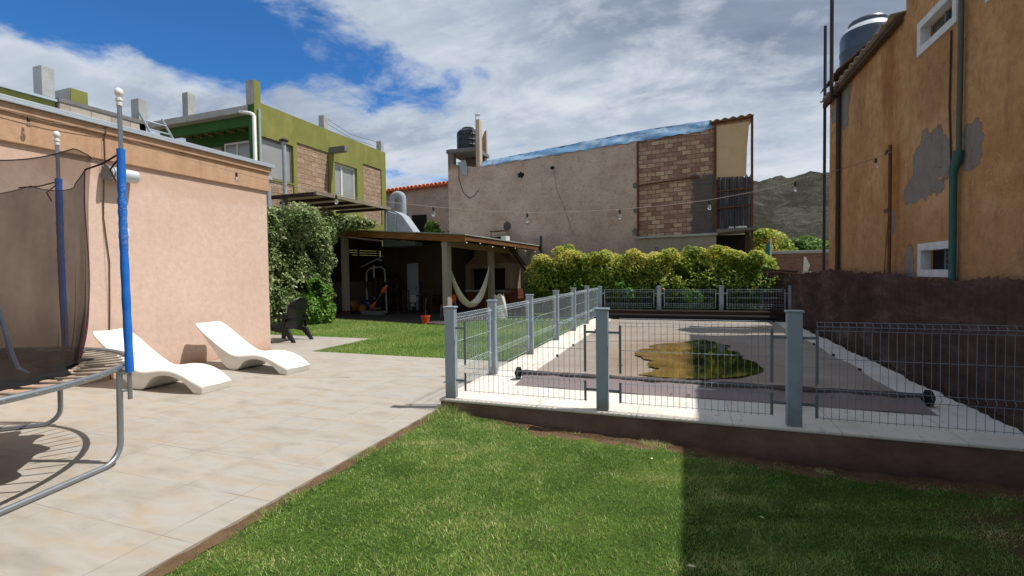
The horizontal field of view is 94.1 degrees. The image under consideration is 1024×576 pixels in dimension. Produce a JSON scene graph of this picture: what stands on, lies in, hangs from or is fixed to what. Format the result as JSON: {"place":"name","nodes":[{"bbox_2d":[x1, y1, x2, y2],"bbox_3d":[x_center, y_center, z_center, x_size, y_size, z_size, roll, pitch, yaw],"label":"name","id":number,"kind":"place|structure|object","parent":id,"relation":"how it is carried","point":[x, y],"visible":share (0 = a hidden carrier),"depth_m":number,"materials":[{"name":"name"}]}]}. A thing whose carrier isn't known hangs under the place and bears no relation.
{"place":"outdoors","nodes":[
{"label":"outdoors","id":0,"kind":"place"},
{"bbox_2d":[0,335,508,575],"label":"patio","id":1,"kind":"structure","parent":0,"point":[188,469],"depth_m":4.54,"materials":[{"name":"beige tile"}]},
{"bbox_2d":[0,88,133,515],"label":"trampoline","id":2,"kind":"object","parent":1,"relation":"on","point":[44,266],"visible":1,"depth_m":3.79,"materials":[{"name":"metal"}]},
{"bbox_2d":[0,94,274,396],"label":"house","id":3,"kind":"structure","parent":1,"relation":"on","point":[198,244],"depth_m":8.60,"materials":[{"name":"paint"}]},
{"bbox_2d":[103,127,110,379],"bbox_3d":[-6.465,-0.537,7.647,0.096,4.030,0.078,0,2,20],"label":"cable","id":4,"kind":"object","parent":3,"relation":"attached to","point":[106,238],"visible":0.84,"depth_m":7.65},
{"bbox_2d":[101,165,139,183],"bbox_3d":[-6.360,-1.837,7.753,0.247,0.236,0.445,0,2,20],"label":"wall lamp","id":5,"kind":"object","parent":3,"relation":"attached to","point":[132,176],"visible":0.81,"depth_m":7.61,"materials":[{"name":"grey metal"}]},
{"bbox_2d":[138,112,173,138],"bbox_3d":[-6.828,-3.016,9.249,0.435,0.680,0.514,0,2,20],"label":"ladder","id":6,"kind":"object","parent":3,"relation":"on","point":[149,129],"visible":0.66,"depth_m":9.23,"materials":[{"name":"metal"}]},
{"bbox_2d":[93,328,231,393],"bbox_3d":[-5.285,1.064,7.178,2.232,0.825,0.568,0,2,18],"label":"sun lounger","id":7,"kind":"object","parent":1,"relation":"on","point":[152,368],"visible":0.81,"depth_m":7.04,"materials":[{"name":"white plastic"}]},
{"bbox_2d":[195,321,309,374],"bbox_3d":[-4.686,1.036,8.552,2.401,0.783,0.568,0,2,25],"label":"sun lounger","id":8,"kind":"object","parent":1,"relation":"on","point":[233,349],"visible":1,"depth_m":8.45,"materials":[{"name":"white plastic"}]},
{"bbox_2d":[270,297,312,342],"bbox_3d":[-5.703,0.783,12.094,1.010,1.106,0.891,0,2,16],"label":"garden chair","id":9,"kind":"object","parent":1,"relation":"on","point":[295,316],"visible":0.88,"depth_m":11.91,"materials":[{"name":"black plastic"}]},
{"bbox_2d":[386,181,448,272],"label":"house","id":10,"kind":"structure","parent":0,"point":[436,195],"depth_m":27.09,"materials":[{"name":"paint"}]},
{"bbox_2d":[412,214,426,231],"bbox_3d":[-5.292,-2.900,27.286,0.930,2.550,0.065,0,2,20],"label":"doorway","id":11,"kind":"structure","parent":10,"relation":"in","point":[419,221],"depth_m":27.21,"materials":[{"name":"black"}]},
{"bbox_2d":[270,311,592,361],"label":"lawn","id":12,"kind":"structure","parent":0,"point":[538,314],"depth_m":12.48,"materials":[{"name":"green plant"}]},
{"bbox_2d":[298,277,336,325],"bbox_3d":[-6.717,0.443,16.230,0.906,1.667,1.570,0,2,34],"label":"shrub","id":13,"kind":"object","parent":12,"relation":"on","point":[321,308],"visible":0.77,"depth_m":16.16,"materials":[{"name":"green plant"}]},
{"bbox_2d":[267,201,377,324],"bbox_3d":[-7.189,-0.840,15.931,2.897,4.231,5.730,0,2,20],"label":"ivy hedge","id":14,"kind":"object","parent":12,"relation":"on","point":[312,233],"visible":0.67,"depth_m":15.78,"materials":[{"name":"green plant"}]},
{"bbox_2d":[271,191,390,311],"bbox_3d":[-7.148,-1.100,18.752,2.750,4.512,4.400,0,2,20],"label":"pergola","id":15,"kind":"object","parent":12,"relation":"on","point":[322,199],"visible":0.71,"depth_m":18.41,"materials":[{"name":"brown wood"}]},
{"bbox_2d":[279,138,288,212],"bbox_3d":[-8.235,-3.608,17.301,0.340,3.640,0.331,0,2,20],"label":"flue pipe","id":16,"kind":"object","parent":15,"relation":"on","point":[284,161],"visible":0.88,"depth_m":17.23,"materials":[{"name":"metal"}]},
{"bbox_2d":[315,229,539,324],"bbox_3d":[-3.663,-0.613,19.680,8.090,3.889,5.700,0,2,34],"label":"shelter","id":17,"kind":"object","parent":12,"relation":"on","point":[437,257],"visible":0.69,"depth_m":20.64,"materials":[{"name":"brown wood"}]},
{"bbox_2d":[350,300,358,312],"bbox_3d":[-6.896,0.792,20.607,0.540,0.540,0.540,0,2,20],"label":"ball","id":18,"kind":"object","parent":17,"relation":"on","point":[354,304],"visible":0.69,"depth_m":20.45,"materials":[{"name":"orange plastic"}]},
{"bbox_2d":[358,304,366,312],"bbox_3d":[-6.277,0.881,20.007,0.380,0.380,0.380,0,2,20],"label":"ball","id":19,"kind":"object","parent":17,"relation":"on","point":[362,307],"visible":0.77,"depth_m":19.87,"materials":[{"name":"orange plastic"}]},
{"bbox_2d":[361,299,373,309],"bbox_3d":[-6.220,0.754,20.569,0.600,0.600,0.600,0,2,20],"label":"ball","id":20,"kind":"object","parent":17,"relation":"on","point":[364,302],"visible":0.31,"depth_m":20.34,"materials":[{"name":"blue plastic"}]},
{"bbox_2d":[360,255,389,315],"bbox_3d":[-5.718,-0.118,19.539,1.662,2.443,0.820,0,2,34],"label":"exercise machine","id":21,"kind":"object","parent":17,"relation":"on","point":[385,303],"visible":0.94,"depth_m":19.51,"materials":[{"name":"grey metal"}]},
{"bbox_2d":[370,285,387,310],"bbox_3d":[-5.266,0.392,18.815,1.087,1.055,0.160,0,2,34],"label":"paddle","id":22,"kind":"object","parent":21,"relation":"on","point":[384,289],"visible":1,"depth_m":18.71,"materials":[{"name":"orange plastic"}]},
{"bbox_2d":[376,272,399,310],"bbox_3d":[-5.691,0.150,21.880,1.100,1.714,0.450,0,2,34],"label":"shelf rack","id":23,"kind":"object","parent":17,"relation":"on","point":[392,293],"visible":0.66,"depth_m":21.72,"materials":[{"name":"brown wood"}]},
{"bbox_2d":[389,191,406,214],"bbox_3d":[-5.226,-3.700,21.851,0.832,1.471,0.320,0,2,20],"label":"duct","id":24,"kind":"object","parent":17,"relation":"on","point":[395,195],"visible":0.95,"depth_m":21.69,"materials":[{"name":"metal"}]},
{"bbox_2d":[383,211,421,246],"bbox_3d":[-4.872,-2.616,21.098,1.650,1.540,0.647,0,2,20],"label":"chimney hood","id":25,"kind":"object","parent":17,"relation":"on","point":[399,221],"visible":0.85,"depth_m":20.87,"materials":[{"name":"metal"}]},
{"bbox_2d":[402,290,415,313],"bbox_3d":[-4.247,0.564,19.697,0.400,0.980,0.405,0,2,34],"label":"wooden chair","id":26,"kind":"object","parent":17,"relation":"on","point":[408,303],"visible":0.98,"depth_m":19.56,"materials":[{"name":"brown wood"}]},
{"bbox_2d":[407,264,418,309],"bbox_3d":[-4.494,-0.048,21.563,0.680,2.090,0.100,0,2,34],"label":"door","id":27,"kind":"structure","parent":17,"relation":"in","point":[412,269],"depth_m":21.53,"materials":[{"name":"blue paint"}]},
{"bbox_2d":[421,298,429,323],"bbox_3d":[-2.869,0.767,15.787,0.310,0.860,0.305,0,2,20],"label":"flower pot","id":28,"kind":"object","parent":17,"relation":"on","point":[425,318],"visible":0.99,"depth_m":15.71,"materials":[{"name":"orange ceramic"}]},
{"bbox_2d":[412,295,442,312],"bbox_3d":[-3.628,0.666,20.251,1.200,0.724,0.700,0,2,34],"label":"table","id":29,"kind":"object","parent":17,"relation":"on","point":[413,308],"visible":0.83,"depth_m":20.15,"materials":[{"name":"brown wood"}]},
{"bbox_2d":[410,295,415,306],"bbox_3d":[-4.068,0.562,20.350,0.320,0.540,0.427,0,2,34],"label":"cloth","id":30,"kind":"object","parent":29,"relation":"on","point":[412,298],"visible":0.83,"depth_m":20.17,"materials":[{"name":"grey fabric"}]},
{"bbox_2d":[423,290,435,314],"bbox_3d":[-3.335,0.565,19.258,0.400,0.980,0.405,0,2,11],"label":"wooden chair","id":31,"kind":"object","parent":17,"relation":"on","point":[431,303],"visible":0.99,"depth_m":19.07,"materials":[{"name":"brown wood"}]},
{"bbox_2d":[440,295,455,318],"bbox_3d":[-2.310,0.675,17.301,0.417,0.851,0.431,0,2,34],"label":"wooden chair","id":32,"kind":"object","parent":17,"relation":"on","point":[453,298],"visible":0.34,"depth_m":17.35,"materials":[{"name":"wood"}]},
{"bbox_2d":[451,266,489,306],"bbox_3d":[-1.517,-0.089,17.614,0.481,1.606,2.629,0,2,34],"label":"hammock","id":33,"kind":"object","parent":17,"relation":"hanging from","point":[476,301],"visible":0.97,"depth_m":17.43,"materials":[{"name":"beige fabric"}]},
{"bbox_2d":[485,283,487,312],"bbox_3d":[-0.982,0.412,19.382,0.250,1.214,0.060,0,2,34],"label":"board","id":34,"kind":"object","parent":17,"relation":"on","point":[486,294],"visible":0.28,"depth_m":19.39,"materials":[{"name":"wood"}]},
{"bbox_2d":[465,250,520,310],"bbox_3d":[-0.850,-0.357,20.437,2.470,2.684,0.800,0,2,34],"label":"barbecue","id":35,"kind":"object","parent":17,"relation":"on","point":[507,271],"visible":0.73,"depth_m":20.19,"materials":[{"name":"paint"}]},
{"bbox_2d":[489,230,509,240],"bbox_3d":[-0.525,-2.087,20.692,0.900,0.790,0.300,0,2,34],"label":"chimney","id":36,"kind":"object","parent":17,"relation":"on","point":[505,237],"visible":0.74,"depth_m":20.50,"materials":[{"name":"silver metal"}]},
{"bbox_2d":[503,221,510,229],"bbox_3d":[-0.178,-2.287,20.667,0.405,1.183,0.110,0,2,34],"label":"satellite dish","id":37,"kind":"object","parent":36,"relation":"attached to","point":[507,225],"visible":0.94,"depth_m":20.66,"materials":[{"name":"metal"}]},
{"bbox_2d":[507,299,525,312],"bbox_3d":[0.315,0.717,19.503,0.840,0.558,0.560,0,2,34],"label":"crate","id":38,"kind":"object","parent":17,"relation":"on","point":[518,309],"visible":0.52,"depth_m":19.26,"materials":[{"name":"plastic"}]},
{"bbox_2d":[505,288,524,298],"bbox_3d":[0.118,0.222,19.617,0.640,0.418,0.500,0,2,34],"label":"crate","id":39,"kind":"object","parent":38,"relation":"on","point":[519,293],"visible":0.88,"depth_m":19.43,"materials":[{"name":"brown wood"}]},
{"bbox_2d":[494,294,507,317],"bbox_3d":[-0.459,0.660,17.666,0.589,0.899,0.368,0,2,20],"label":"sack","id":40,"kind":"object","parent":12,"relation":"on","point":[500,298],"visible":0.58,"depth_m":17.54,"materials":[{"name":"white fabric"}]},
{"bbox_2d":[540,236,542,312],"bbox_3d":[1.212,-0.556,19.580,0.080,3.150,0.080,0,2,34],"label":"pole","id":41,"kind":"object","parent":12,"relation":"on","point":[541,248],"visible":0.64,"depth_m":19.52,"materials":[{"name":"grey metal"}]},
{"bbox_2d":[615,281,633,308],"bbox_3d":[3.773,0.431,15.923,0.664,1.369,0.272,0,2,20],"label":"young plant","id":42,"kind":"object","parent":12,"relation":"on","point":[624,291],"visible":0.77,"depth_m":15.91,"materials":[{"name":"green plant"}]},
{"bbox_2d":[522,244,779,316],"bbox_3d":[4.696,-0.297,17.008,9.096,2.784,1.996,0,2,20],"label":"hedge","id":43,"kind":"object","parent":12,"relation":"on","point":[565,270],"visible":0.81,"depth_m":16.40,"materials":[{"name":"green plant"}]},
{"bbox_2d":[682,283,702,309],"bbox_3d":[5.766,0.473,15.236,0.641,1.273,0.312,0,2,20],"label":"young plant","id":44,"kind":"object","parent":12,"relation":"on","point":[692,294],"visible":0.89,"depth_m":15.19,"materials":[{"name":"green plant"}]},
{"bbox_2d":[766,238,771,257],"bbox_3d":[9.103,-0.333,16.916,0.190,2.850,0.060,0,2,20],"label":"post","id":45,"kind":"object","parent":12,"relation":"on","point":[769,249],"visible":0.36,"depth_m":16.85,"materials":[{"name":"white paint"}]},
{"bbox_2d":[760,269,797,310],"bbox_3d":[8.370,0.300,14.966,1.072,1.779,0.084,0,2,20],"label":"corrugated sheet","id":46,"kind":"object","parent":12,"relation":"on","point":[773,274],"visible":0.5,"depth_m":15.01,"materials":[{"name":"metal"}]},
{"bbox_2d":[0,0,905,188],"label":"sky","id":47,"kind":"structure","parent":0,"point":[406,75],"materials":[{"name":"blue"}]},
{"bbox_2d":[158,399,1023,575],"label":"lawn","id":48,"kind":"structure","parent":0,"point":[1019,550],"depth_m":3.37,"materials":[{"name":"green plant"}]},
{"bbox_2d":[144,410,441,575],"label":"soil edge","id":49,"kind":"object","parent":48,"relation":"on","point":[190,554],"visible":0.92,"depth_m":3.23,"materials":[{"name":"brown soil"}]},
{"bbox_2d":[485,417,1023,502],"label":"bare earth","id":50,"kind":"structure","parent":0,"point":[803,470],"depth_m":4.43,"materials":[{"name":"brown soil"}]},
{"bbox_2d":[716,171,828,244],"bbox_3d":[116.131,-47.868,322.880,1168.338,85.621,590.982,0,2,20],"label":"hill","id":51,"kind":"structure","parent":0,"point":[788,211],"depth_m":243.61,"materials":[{"name":"green plant"}]},
{"bbox_2d":[765,250,828,273],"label":"brick wall","id":52,"kind":"structure","parent":0,"point":[790,260],"depth_m":19.19,"materials":[{"name":"brick"}]},
{"bbox_2d":[829,0,840,269],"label":"pole","id":53,"kind":"object","parent":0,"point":[837,96],"visible":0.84,"depth_m":9.91,"materials":[{"name":"metal"}]},
{"bbox_2d":[803,326,1022,432],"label":"soil bank","id":54,"kind":"structure","parent":0,"point":[916,378],"depth_m":5.93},
{"bbox_2d":[784,268,1023,426],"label":"boundary wall","id":55,"kind":"structure","parent":54,"relation":"on","point":[861,298],"depth_m":6.10,"materials":[{"name":"brown concrete"}]},
{"label":"ground","id":56,"kind":"structure","parent":0,"visible":0},
{"bbox_2d":[0,65,147,131],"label":"building","id":57,"kind":"structure","parent":56,"relation":"on","point":[66,99],"depth_m":10.41,"materials":[{"name":"grey concrete"}]},
{"bbox_2d":[148,79,385,319],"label":"house","id":58,"kind":"structure","parent":56,"relation":"on","point":[321,157],"depth_m":19.31,"materials":[{"name":"paint"}]},
{"bbox_2d":[224,140,249,157],"bbox_3d":[-11.017,-5.132,19.180,1.400,1.450,0.050,0,2,20],"label":"window","id":59,"kind":"structure","parent":58,"relation":"in","point":[241,148],"depth_m":19.13,"materials":[{"name":"white paint"}]},
{"bbox_2d":[238,110,256,159],"bbox_3d":[-9.488,-4.357,17.195,0.746,4.178,0.130,0,2,20],"label":"downpipe","id":60,"kind":"object","parent":58,"relation":"attached to","point":[254,133],"visible":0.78,"depth_m":17.02,"materials":[{"name":"white paint"}]},
{"bbox_2d":[258,109,261,161],"bbox_3d":[-9.124,-4.377,17.318,0.095,4.200,0.100,0,2,20],"label":"downpipe","id":61,"kind":"object","parent":58,"relation":"attached to","point":[259,135],"visible":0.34,"depth_m":17.25,"materials":[{"name":"white plastic"}]},
{"bbox_2d":[266,176,272,234],"bbox_3d":[-8.479,-2.829,16.618,0.300,2.130,0.292,0,2,20],"label":"flue pipe","id":62,"kind":"object","parent":58,"relation":"attached to","point":[268,196],"visible":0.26,"depth_m":16.55,"materials":[{"name":"metal"}]},
{"bbox_2d":[261,137,291,182],"bbox_3d":[-9.013,-4.844,18.176,0.050,1.480,1.540,0,2,20],"label":"window","id":63,"kind":"structure","parent":58,"relation":"in","point":[271,150],"depth_m":18.22,"materials":[{"name":"white glass"}]},
{"bbox_2d":[335,163,354,198],"bbox_3d":[-7.733,-4.846,21.836,0.058,1.530,1.610,0,2,20],"label":"window","id":64,"kind":"structure","parent":58,"relation":"in","point":[344,175],"depth_m":21.94,"materials":[{"name":"white paint"}]},
{"bbox_2d":[328,119,378,146],"bbox_3d":[-7.469,-7.247,22.555,0.124,0.444,4.063,0,2,20],"label":"cable","id":65,"kind":"object","parent":58,"relation":"hanging from","point":[351,134],"visible":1,"depth_m":22.26,"materials":[{"name":"grey metal"}]},
{"bbox_2d":[424,220,448,232],"bbox_3d":[-3.474,-1.077,23.798,2.700,4.682,1.819,0,2,20],"label":"tree","id":66,"kind":"object","parent":56,"relation":"on","point":[432,226],"visible":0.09,"depth_m":23.67,"materials":[{"name":"green plant"}]},
{"bbox_2d":[446,114,758,310],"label":"building","id":67,"kind":"structure","parent":56,"relation":"on","point":[676,170],"depth_m":19.57,"materials":[{"name":"paint"}]},
{"bbox_2d":[457,127,475,148],"bbox_3d":[-2.062,-6.973,22.427,1.080,1.115,1.080,0,2,20],"label":"water tank","id":68,"kind":"object","parent":67,"relation":"on","point":[466,137],"visible":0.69,"depth_m":21.96,"materials":[{"name":"black plastic"}]},
{"bbox_2d":[482,120,711,165],"bbox_3d":[3.438,-6.016,20.723,9.620,0.980,1.844,0,2,20],"label":"tarp","id":69,"kind":"object","parent":67,"relation":"on","point":[661,132],"visible":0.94,"depth_m":19.58,"materials":[{"name":"blue plastic"}]},
{"bbox_2d":[594,309,785,321],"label":"kerb","id":70,"kind":"structure","parent":56,"relation":"on","point":[781,316],"depth_m":14.61,"materials":[{"name":"grey concrete"}]},
{"bbox_2d":[597,285,790,310],"bbox_3d":[5.532,0.317,14.874,5.724,0.770,0.109,0,2,20],"label":"fence","id":71,"kind":"object","parent":70,"relation":"on","point":[721,293],"visible":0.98,"depth_m":14.73,"materials":[{"name":"grey metal"}]},
{"bbox_2d":[441,401,1023,486],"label":"plinth","id":72,"kind":"structure","parent":56,"relation":"on","point":[938,461],"depth_m":4.49,"materials":[{"name":"concrete"}]},
{"bbox_2d":[439,318,1023,451],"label":"pool deck","id":73,"kind":"structure","parent":72,"relation":"on","point":[935,434],"depth_m":5.13,"materials":[{"name":"concrete"}]},
{"bbox_2d":[457,286,597,385],"bbox_3d":[1.045,0.605,10.837,0.144,1.115,10.570,0,2,20],"label":"fence","id":74,"kind":"object","parent":73,"relation":"on","point":[492,309],"visible":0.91,"depth_m":8.81,"materials":[{"name":"grey metal"}]},
{"bbox_2d":[515,313,938,415],"bbox_3d":[3.767,1.050,10.026,4.810,0.200,9.402,0,2,20],"label":"pool cover","id":75,"kind":"object","parent":73,"relation":"on","point":[638,338],"visible":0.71,"depth_m":7.08,"materials":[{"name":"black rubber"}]},
{"bbox_2d":[635,339,763,378],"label":"puddle","id":76,"kind":"object","parent":75,"relation":"on","point":[660,358],"visible":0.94,"depth_m":7.71,"materials":[{"name":"liquid"}]},
{"bbox_2d":[443,306,1023,435],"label":"fence","id":77,"kind":"object","parent":73,"relation":"on","point":[794,338],"visible":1,"depth_m":4.72,"materials":[{"name":"grey metal"}]},
{"bbox_2d":[741,228,797,254],"bbox_3d":[12.549,-1.003,24.190,3.468,4.078,2.592,0,2,20],"label":"tree","id":78,"kind":"object","parent":56,"relation":"on","point":[761,239],"visible":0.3,"depth_m":23.25,"materials":[{"name":"green plant"}]},
{"bbox_2d":[785,235,828,249],"bbox_3d":[16.587,-1.061,27.091,3.286,3.916,2.328,0,2,20],"label":"tree","id":79,"kind":"object","parent":56,"relation":"on","point":[809,243],"visible":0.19,"depth_m":26.45,"materials":[{"name":"green plant"}]},
{"bbox_2d":[802,257,812,273],"bbox_3d":[11.248,0.018,18.102,0.400,2.420,0.100,0,2,20],"label":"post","id":80,"kind":"object","parent":56,"relation":"on","point":[806,265],"visible":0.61,"depth_m":18.07,"materials":[{"name":"concrete"}]},
{"bbox_2d":[822,25,826,271],"bbox_3d":[7.184,-2.335,10.966,0.059,7.260,0.059,1,2,42],"label":"pole","id":81,"kind":"object","parent":56,"relation":"on","point":[824,154],"visible":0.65,"depth_m":10.93,"materials":[{"name":"black metal"}]},
{"bbox_2d":[820,0,1023,280],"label":"building","id":82,"kind":"structure","parent":56,"relation":"on","point":[891,85],"depth_m":6.33,"materials":[{"name":"paint"}]},
{"bbox_2d":[820,45,865,92],"bbox_3d":[8.595,-2.117,11.719,1.456,7.141,1.504,0,2,20],"label":"roof","id":83,"kind":"object","parent":82,"relation":"on","point":[840,70],"visible":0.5,"depth_m":11.33,"materials":[{"name":"metal"}]},
{"bbox_2d":[839,13,887,66],"bbox_3d":[8.636,-5.960,11.572,1.164,1.070,1.164,0,2,20],"label":"water tank","id":84,"kind":"object","parent":83,"relation":"on","point":[858,34],"visible":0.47,"depth_m":11.27,"materials":[{"name":"silver metal"}]},
{"bbox_2d":[883,208,887,272],"bbox_3d":[5.978,-1.088,7.590,0.067,2.003,0.461,0,2,30],"label":"cable","id":85,"kind":"object","parent":82,"relation":"attached to","point":[885,210],"visible":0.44,"depth_m":7.71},
{"bbox_2d":[885,144,891,273],"bbox_3d":[5.848,-0.391,7.452,0.072,3.620,0.208,0,2,20],"label":"pole","id":86,"kind":"object","parent":82,"relation":"attached to","point":[889,206],"visible":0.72,"depth_m":7.33,"materials":[{"name":"brown metal"}]},
{"bbox_2d":[1,109,894,222],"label":"string lights","id":87,"kind":"object","parent":86,"relation":"hanging from","point":[28,124],"visible":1,"depth_m":7.42,"materials":[{"name":"black"}]},
{"bbox_2d":[917,0,957,56],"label":"window","id":88,"kind":"structure","parent":82,"relation":"in","point":[924,39],"depth_m":6.28,"materials":[{"name":"white glass"}]},
{"bbox_2d":[917,239,957,277],"bbox_3d":[5.579,-0.370,6.188,0.152,0.460,1.000,0,2,20],"label":"window","id":89,"kind":"structure","parent":82,"relation":"in","point":[940,253],"depth_m":6.40,"materials":[{"name":"grey metal"}]},
{"bbox_2d":[948,30,951,162],"bbox_3d":[5.380,-1.638,5.849,0.017,3.020,0.110,0,2,20],"label":"cable","id":90,"kind":"object","parent":82,"relation":"attached to","point":[949,101],"visible":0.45,"depth_m":5.85,"materials":[{"name":"metal"}]},
{"bbox_2d":[948,0,964,280],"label":"drainpipe","id":91,"kind":"object","parent":82,"relation":"attached to","point":[956,161],"visible":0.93,"depth_m":5.60,"materials":[{"name":"green plastic"}]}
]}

